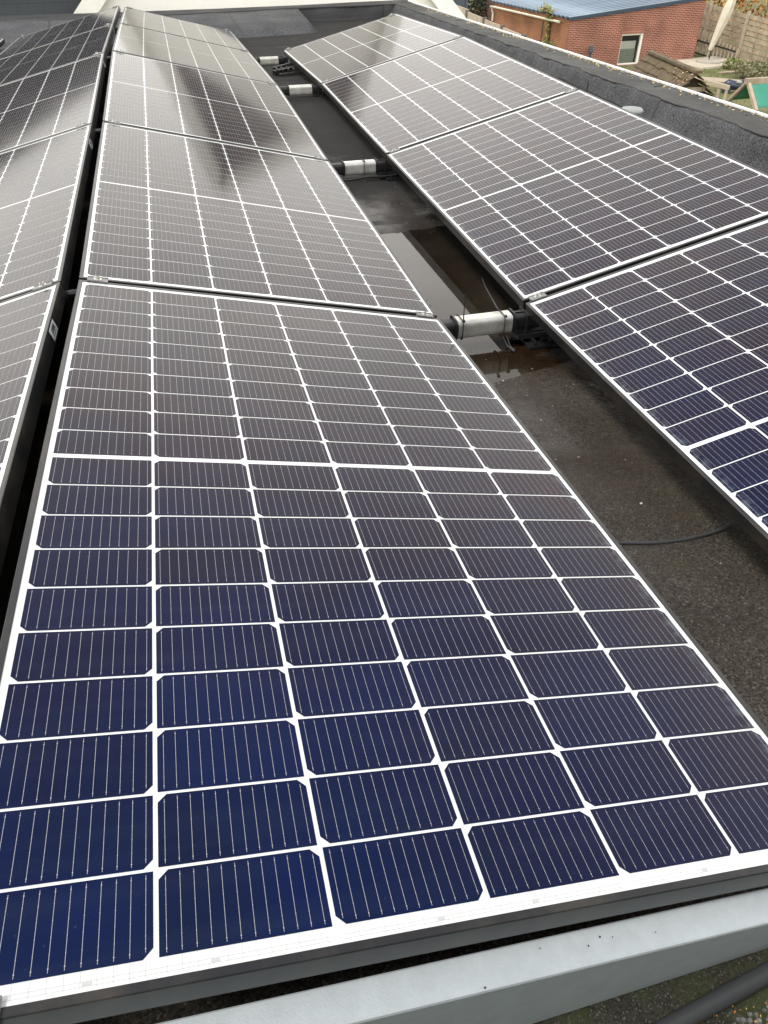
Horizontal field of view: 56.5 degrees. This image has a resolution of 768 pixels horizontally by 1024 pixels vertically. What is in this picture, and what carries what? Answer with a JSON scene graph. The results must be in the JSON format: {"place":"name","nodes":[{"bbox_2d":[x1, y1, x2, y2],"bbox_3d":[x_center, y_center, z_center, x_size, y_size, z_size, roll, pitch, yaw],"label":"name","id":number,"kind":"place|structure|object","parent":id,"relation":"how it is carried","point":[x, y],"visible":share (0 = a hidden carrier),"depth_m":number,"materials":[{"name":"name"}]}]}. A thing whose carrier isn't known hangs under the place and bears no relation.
{"place":"outdoors","nodes":[
{"label":"outdoors","id":0,"kind":"place"},
{"bbox_2d":[73,0,465,17],"bbox_3d":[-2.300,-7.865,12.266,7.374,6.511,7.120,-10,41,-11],"label":"pavement","id":1,"kind":"structure","parent":0,"point":[97,6],"depth_m":8.93,"materials":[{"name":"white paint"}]},
{"bbox_2d":[453,0,467,8],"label":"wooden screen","id":2,"kind":"object","parent":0,"point":[463,3],"depth_m":32.77,"materials":[{"name":"grey"}]},
{"bbox_2d":[473,0,493,20],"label":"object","id":3,"kind":"structure","parent":0,"point":[489,12],"depth_m":41.27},
{"bbox_2d":[457,5,526,36],"bbox_3d":[3.929,-18.869,28.827,0.160,1.900,9.994,-7,41,-8],"label":"concrete fence","id":4,"kind":"object","parent":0,"point":[467,14],"visible":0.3,"depth_m":28.16,"materials":[{"name":"beige concrete"}]},
{"bbox_2d":[468,0,767,113],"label":"ground","id":5,"kind":"structure","parent":0,"point":[707,72],"depth_m":29.93,"materials":[{"name":"green plant"}]},
{"bbox_2d":[0,0,81,15],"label":"slate roofed house","id":6,"kind":"structure","parent":5,"relation":"on","point":[24,7],"depth_m":8.72,"materials":[{"name":"brick"}]},
{"bbox_2d":[468,0,488,18],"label":"hedge","id":7,"kind":"object","parent":5,"relation":"on","point":[480,3],"visible":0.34,"depth_m":39.52,"materials":[{"name":"green plant"}]},
{"bbox_2d":[588,45,592,57],"bbox_3d":[8.491,-18.775,29.513,0.190,0.840,0.200,-10,41,-11],"label":"garden lamp","id":8,"kind":"object","parent":5,"relation":"on","point":[590,51],"visible":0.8,"depth_m":29.30,"materials":[{"name":"grey metal"}]},
{"bbox_2d":[490,0,705,65],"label":"brick shed","id":9,"kind":"structure","parent":5,"relation":"on","point":[619,32],"depth_m":29.95,"materials":[{"name":"red brick"}]},
{"bbox_2d":[537,2,556,45],"bbox_3d":[6.822,-20.194,30.208,0.624,2.226,1.788,-10,41,-11],"label":"ivy","id":10,"kind":"object","parent":9,"relation":"attached to","point":[546,8],"visible":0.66,"depth_m":29.97,"materials":[{"name":"green plant"}]},
{"bbox_2d":[617,33,643,64],"bbox_3d":[10.338,-19.530,30.164,1.030,1.100,0.150,-12,42,-14],"label":"window","id":11,"kind":"structure","parent":9,"relation":"in","point":[630,46],"depth_m":30.19,"materials":[{"name":"white paint"}]},
{"bbox_2d":[677,56,749,69],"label":"terrace","id":12,"kind":"structure","parent":5,"relation":"on","point":[695,64],"depth_m":30.04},
{"bbox_2d":[696,50,721,63],"bbox_3d":[13.851,-19.350,30.366,1.033,0.400,1.033,-10,41,-11],"label":"round base","id":13,"kind":"object","parent":12,"relation":"on","point":[709,60],"visible":1,"depth_m":30.32,"materials":[{"name":"grey concrete"}]},
{"bbox_2d":[706,0,735,57],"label":"parasol","id":14,"kind":"object","parent":13,"relation":"in","point":[726,14],"visible":0.94,"depth_m":30.20,"materials":[{"name":"beige fabric"}]},
{"bbox_2d":[694,29,738,59],"bbox_3d":[14.564,-20.511,31.445,0.116,1.185,2.336,-25,46,-26],"label":"picket fence","id":15,"kind":"object","parent":5,"relation":"on","point":[701,41],"visible":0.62,"depth_m":31.53,"materials":[{"name":"brown wood"}]},
{"bbox_2d":[705,80,729,100],"bbox_3d":[11.591,-14.698,24.942,0.100,0.490,1.104,-13,42,-15],"label":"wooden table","id":16,"kind":"object","parent":5,"relation":"on","point":[720,86],"visible":0.79,"depth_m":24.77,"materials":[{"name":"brown wood"}]},
{"bbox_2d":[695,76,739,82],"bbox_3d":[12.827,-16.679,27.605,2.600,0.050,0.740,19,44,21],"label":"garden plank","id":17,"kind":"object","parent":5,"relation":"on","point":[720,80],"visible":0.24,"depth_m":27.56,"materials":[{"name":"brown wood"}]},
{"bbox_2d":[697,1,767,62],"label":"wooden fence","id":18,"kind":"object","parent":5,"relation":"on","point":[741,36],"visible":0.66,"depth_m":30.90,"materials":[{"name":"grey wood"}]},
{"bbox_2d":[718,71,746,73],"bbox_3d":[14.323,-17.855,28.990,1.700,0.050,0.240,-12,41,-13],"label":"garden plank","id":19,"kind":"object","parent":5,"relation":"on","point":[723,72],"visible":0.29,"depth_m":28.82,"materials":[{"name":"grey wood"}]},
{"bbox_2d":[721,79,744,92],"bbox_3d":[12.702,-15.351,25.715,1.070,0.483,0.500,9,41,11],"label":"ride on toy","id":20,"kind":"object","parent":5,"relation":"on","point":[735,85],"visible":0.34,"depth_m":25.62,"materials":[{"name":"blue plastic"}]},
{"bbox_2d":[722,56,744,68],"bbox_3d":[14.425,-18.560,29.541,0.893,0.469,0.652,-10,41,-11],"label":"herb tuft","id":21,"kind":"object","parent":5,"relation":"on","point":[732,60],"visible":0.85,"depth_m":29.47,"materials":[{"name":"green plant"}]},
{"bbox_2d":[700,0,767,35],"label":"hedge","id":22,"kind":"object","parent":5,"relation":"on","point":[743,4],"visible":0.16,"depth_m":36.83,"materials":[{"name":"brown"}]},
{"bbox_2d":[731,58,767,79],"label":"shrub","id":23,"kind":"object","parent":5,"relation":"on","point":[756,71],"visible":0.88,"depth_m":27.50,"materials":[{"name":"green plant"}]},
{"bbox_2d":[630,50,714,96],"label":"play house","id":24,"kind":"structure","parent":0,"point":[656,65],"depth_m":17.23,"materials":[{"name":"brown wood"}]},
{"bbox_2d":[621,67,767,112],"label":"grass","id":25,"kind":"structure","parent":0,"point":[721,91],"depth_m":27.51,"materials":[{"name":"green plant"}]},
{"bbox_2d":[725,77,767,110],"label":"play tower","id":26,"kind":"structure","parent":0,"point":[754,90],"depth_m":15.63,"materials":[{"name":"green fabric"}]},
{"bbox_3d":[-2.161,-3.809,5.899,0.080,0.322,0.040,-10,41,-11],"label":"ridge bracket","id":27,"kind":"object","parent":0,"visible":0},
{"bbox_2d":[0,6,120,58],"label":"solar panel","id":28,"kind":"object","parent":27,"relation":"on","point":[61,31],"visible":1,"depth_m":6.34,"materials":[{"name":"black glass"}]},
{"bbox_2d":[120,7,247,50],"bbox_3d":[-1.871,-4.471,6.628,1.041,0.037,1.745,1,37,-19],"label":"solar panel","id":29,"kind":"object","parent":27,"relation":"on","point":[171,25],"visible":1,"depth_m":6.53,"materials":[{"name":"white glass"}]},
{"bbox_2d":[112,23,276,84],"bbox_3d":[-1.429,-3.399,5.303,1.041,0.038,1.745,1,37,-19],"label":"solar panel","id":30,"kind":"object","parent":27,"relation":"on","point":[153,44],"visible":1,"depth_m":5.17,"materials":[{"name":"white glass"}]},
{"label":"building wall","id":31,"kind":"structure","parent":0,"visible":0},
{"bbox_2d":[0,16,767,1023],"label":"roof","id":32,"kind":"structure","parent":31,"relation":"on","point":[564,406],"depth_m":1.73,"materials":[{"name":"black asphalt"}]},
{"bbox_2d":[0,38,4,47],"bbox_3d":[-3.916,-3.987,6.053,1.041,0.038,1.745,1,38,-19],"label":"clamp","id":33,"kind":"object","parent":32,"relation":"on","point":[2,41],"visible":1,"depth_m":6.76,"materials":[{"name":"silver metal"}]},
{"bbox_2d":[65,289,76,318],"bbox_3d":[-0.836,-0.474,2.023,0.080,0.322,0.040,-10,41,-11],"label":"ridge bracket","id":34,"kind":"object","parent":32,"relation":"on","point":[68,301],"visible":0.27,"depth_m":1.92,"materials":[{"name":"black plastic"}]},
{"bbox_2d":[0,282,66,575],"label":"solar panel","id":35,"kind":"object","parent":34,"relation":"on","point":[30,324],"visible":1,"depth_m":1.50,"materials":[{"name":"black glass"}]},
{"bbox_2d":[32,280,52,291],"bbox_3d":[-0.903,-0.594,1.900,0.052,0.033,0.032,-20,40,-3],"label":"panel clamp","id":36,"kind":"object","parent":35,"relation":"attached to","point":[40,285],"visible":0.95,"depth_m":1.89,"materials":[{"name":"metal"}]},
{"bbox_2d":[0,124,95,301],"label":"solar panel","id":37,"kind":"object","parent":34,"relation":"on","point":[43,183],"visible":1,"depth_m":2.43,"materials":[{"name":"black glass"}]},
{"bbox_2d":[75,122,87,127],"bbox_3d":[-1.343,-1.713,3.183,0.052,0.033,0.032,-19,43,-2],"label":"panel clamp","id":38,"kind":"object","parent":37,"relation":"attached to","point":[81,125],"visible":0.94,"depth_m":3.17,"materials":[{"name":"metal"}]},
{"bbox_2d":[79,121,436,317],"bbox_3d":[-0.546,-1.165,2.729,1.041,0.037,1.745,0,39,-19],"label":"solar panel","id":39,"kind":"object","parent":34,"relation":"on","point":[178,212],"visible":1,"depth_m":2.49,"materials":[{"name":"black glass"}]},
{"bbox_2d":[0,279,767,1023],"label":"solar panel","id":40,"kind":"object","parent":34,"relation":"on","point":[334,639],"visible":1,"depth_m":0.97,"materials":[{"name":"blue glass"}]},
{"bbox_2d":[87,276,107,282],"bbox_3d":[-0.770,-0.618,1.925,0.052,0.033,0.032,1,36,-19],"label":"panel clamp","id":41,"kind":"object","parent":40,"relation":"attached to","point":[98,279],"visible":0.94,"depth_m":1.91,"materials":[{"name":"metal"}]},
{"bbox_2d":[94,128,100,150],"bbox_3d":[-1.277,-1.595,3.307,0.080,0.322,0.040,-10,41,-11],"label":"ridge bracket","id":42,"kind":"object","parent":32,"relation":"on","point":[97,131],"visible":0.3,"depth_m":3.21,"materials":[{"name":"black metal"}]},
{"bbox_2d":[103,51,327,160],"bbox_3d":[-0.988,-2.294,4.006,1.041,0.037,1.745,0,40,-19],"label":"solar panel","id":43,"kind":"object","parent":42,"relation":"on","point":[156,95],"visible":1,"depth_m":3.84,"materials":[{"name":"black glass"}]},
{"bbox_2d":[107,120,119,123],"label":"panel clamp","id":44,"kind":"object","parent":43,"relation":"attached to","point":[113,121],"visible":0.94,"depth_m":3.19,"materials":[{"name":"metal"}]},
{"bbox_2d":[314,156,325,160],"bbox_3d":[-0.317,-1.733,3.520,0.052,0.033,0.032,0,40,-19],"label":"panel clamp","id":45,"kind":"object","parent":43,"relation":"attached to","point":[319,157],"visible":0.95,"depth_m":3.51,"materials":[{"name":"metal"}]},
{"bbox_2d":[106,56,110,73],"bbox_3d":[-1.719,-2.731,4.579,0.080,0.322,0.040,-10,41,-11],"label":"ridge bracket","id":46,"kind":"object","parent":32,"relation":"on","point":[107,63],"visible":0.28,"depth_m":4.48,"materials":[{"name":"black metal"}]},
{"bbox_2d":[0,53,106,152],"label":"solar panel","id":47,"kind":"object","parent":46,"relation":"attached to","point":[50,103],"visible":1,"depth_m":3.72,"materials":[{"name":"black glass"}]},
{"bbox_2d":[0,23,115,84],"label":"solar panel","id":48,"kind":"object","parent":46,"relation":"on","point":[59,53],"visible":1,"depth_m":5.04,"materials":[{"name":"black glass"}]},
{"bbox_2d":[0,0,411,48],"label":"roof edge","id":49,"kind":"object","parent":32,"relation":"on","point":[246,22],"visible":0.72,"depth_m":8.02,"materials":[{"name":"black"}]},
{"bbox_2d":[255,55,292,64],"bbox_3d":[-0.962,-3.936,6.250,0.555,0.086,0.140,-10,41,-11],"label":"valley tube","id":50,"kind":"object","parent":32,"relation":"on","point":[274,60],"visible":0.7,"depth_m":6.22,"materials":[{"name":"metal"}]},
{"bbox_2d":[272,62,302,76],"bbox_3d":[-0.794,-3.616,5.842,0.237,0.064,0.219,-25,46,-26],"label":"plastic fitting","id":51,"kind":"object","parent":32,"relation":"on","point":[285,69],"visible":0.94,"depth_m":5.82,"materials":[{"name":"black plastic"}]},
{"bbox_2d":[279,83,328,97],"bbox_3d":[-0.558,-2.979,5.059,0.572,0.086,0.140,-10,41,-11],"label":"valley tube","id":52,"kind":"object","parent":32,"relation":"on","point":[315,90],"visible":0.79,"depth_m":5.03,"materials":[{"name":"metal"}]},
{"bbox_2d":[283,14,462,88],"bbox_3d":[-0.159,-3.618,5.560,1.041,0.037,1.745,-20,41,-2],"label":"solar panel","id":53,"kind":"object","parent":52,"relation":"on","point":[318,62],"visible":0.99,"depth_m":5.43,"materials":[{"name":"white glass"}]},
{"bbox_2d":[331,157,403,181],"bbox_3d":[-0.084,-1.780,3.636,0.555,0.164,0.140,-10,41,-11],"label":"valley tube","id":54,"kind":"object","parent":32,"relation":"on","point":[380,167],"visible":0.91,"depth_m":3.63,"materials":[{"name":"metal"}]},
{"bbox_2d":[342,174,398,181],"bbox_3d":[-0.068,-1.715,3.651,0.472,0.025,0.033,-11,41,-13],"label":"cable pair","id":55,"kind":"object","parent":54,"relation":"attached to","point":[345,180],"visible":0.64,"depth_m":3.63,"materials":[{"name":"grey rubber"}]},
{"bbox_2d":[321,36,577,160],"bbox_3d":[0.282,-2.519,4.258,1.041,0.039,1.745,-19,43,-2],"label":"solar panel","id":56,"kind":"object","parent":54,"relation":"on","point":[415,98],"visible":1,"depth_m":4.10,"materials":[{"name":"black glass"}]},
{"bbox_2d":[389,148,399,152],"bbox_3d":[0.053,-1.809,3.592,0.052,0.033,0.032,-20,43,-2],"label":"panel clamp","id":57,"kind":"object","parent":56,"relation":"attached to","point":[394,150],"visible":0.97,"depth_m":3.58,"materials":[{"name":"metal"}]},
{"bbox_2d":[157,888,767,1023],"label":"end plate","id":58,"kind":"object","parent":32,"relation":"on","point":[535,981],"visible":1,"depth_m":0.79,"materials":[{"name":"grey metal"}]},
{"bbox_2d":[441,278,559,351],"bbox_3d":[0.369,-0.633,2.290,0.545,0.196,0.177,-10,41,-11],"label":"valley tube","id":59,"kind":"object","parent":32,"relation":"on","point":[525,328],"visible":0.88,"depth_m":2.27,"materials":[{"name":"metal"}]},
{"bbox_2d":[415,311,433,317],"bbox_3d":[0.126,-0.609,2.234,0.052,0.033,0.032,1,36,-19],"label":"panel clamp","id":60,"kind":"object","parent":59,"relation":"attached to","point":[424,314],"visible":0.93,"depth_m":2.22,"materials":[{"name":"metal"}]},
{"bbox_2d":[528,291,546,300],"bbox_3d":[0.496,-0.688,2.305,0.052,0.033,0.032,-20,41,-2],"label":"panel clamp","id":61,"kind":"object","parent":59,"relation":"attached to","point":[539,295],"visible":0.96,"depth_m":2.29,"materials":[{"name":"metal"}]},
{"bbox_2d":[386,89,767,309],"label":"solar panel","id":62,"kind":"object","parent":59,"relation":"on","point":[561,192],"visible":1,"depth_m":2.77,"materials":[{"name":"black glass"}]},
{"bbox_2d":[565,88,576,93],"bbox_3d":[0.947,-2.125,3.623,0.052,0.033,0.032,-20,43,-2],"label":"panel clamp","id":63,"kind":"object","parent":62,"relation":"attached to","point":[570,91],"visible":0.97,"depth_m":3.61,"materials":[{"name":"metal"}]},
{"bbox_2d":[525,218,767,553],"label":"solar panel","id":64,"kind":"object","parent":59,"relation":"on","point":[667,353],"visible":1,"depth_m":1.93,"materials":[{"name":"blue glass"}]},
{"bbox_2d":[349,180,721,563],"bbox_3d":[0.468,-0.744,2.551,0.759,0.032,3.155,-10,41,-11],"label":"grit","id":65,"kind":"object","parent":32,"relation":"on","point":[541,420],"visible":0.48,"depth_m":2.08,"materials":[{"name":"grey gravel"}]},
{"bbox_2d":[392,0,767,173],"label":"roof edge","id":66,"kind":"object","parent":32,"relation":"on","point":[737,133],"visible":0.84,"depth_m":4.68,"materials":[{"name":"black"}]},
{"bbox_2d":[427,8,767,118],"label":"fallen leaves","id":67,"kind":"object","parent":66,"relation":"on","point":[600,66],"visible":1,"depth_m":5.29,"materials":[{"name":"yellow plant"}]},
{"bbox_2d":[622,106,642,114],"bbox_3d":[1.399,-2.210,4.087,0.125,0.184,0.125,-10,41,-11],"label":"roof vent","id":68,"kind":"object","parent":32,"relation":"on","point":[636,110],"visible":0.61,"depth_m":4.00,"materials":[{"name":"plastic"}]},
{"bbox_2d":[617,521,736,544],"bbox_3d":[0.642,0.023,1.593,0.664,0.050,0.086,-7,41,-8],"label":"roof cable","id":69,"kind":"object","parent":32,"relation":"on","point":[733,523],"visible":0.5,"depth_m":1.57,"materials":[{"name":"grey rubber"}]},
{"bbox_2d":[651,961,767,1023],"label":"pipe","id":70,"kind":"object","parent":32,"relation":"on","point":[708,1005],"visible":1,"depth_m":0.89,"materials":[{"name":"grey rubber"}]},
{"bbox_2d":[732,1000,767,1023],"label":"gravel","id":71,"kind":"structure","parent":32,"relation":"on","point":[749,1020],"depth_m":0.89,"materials":[{"name":"grey gravel"}]}
]}

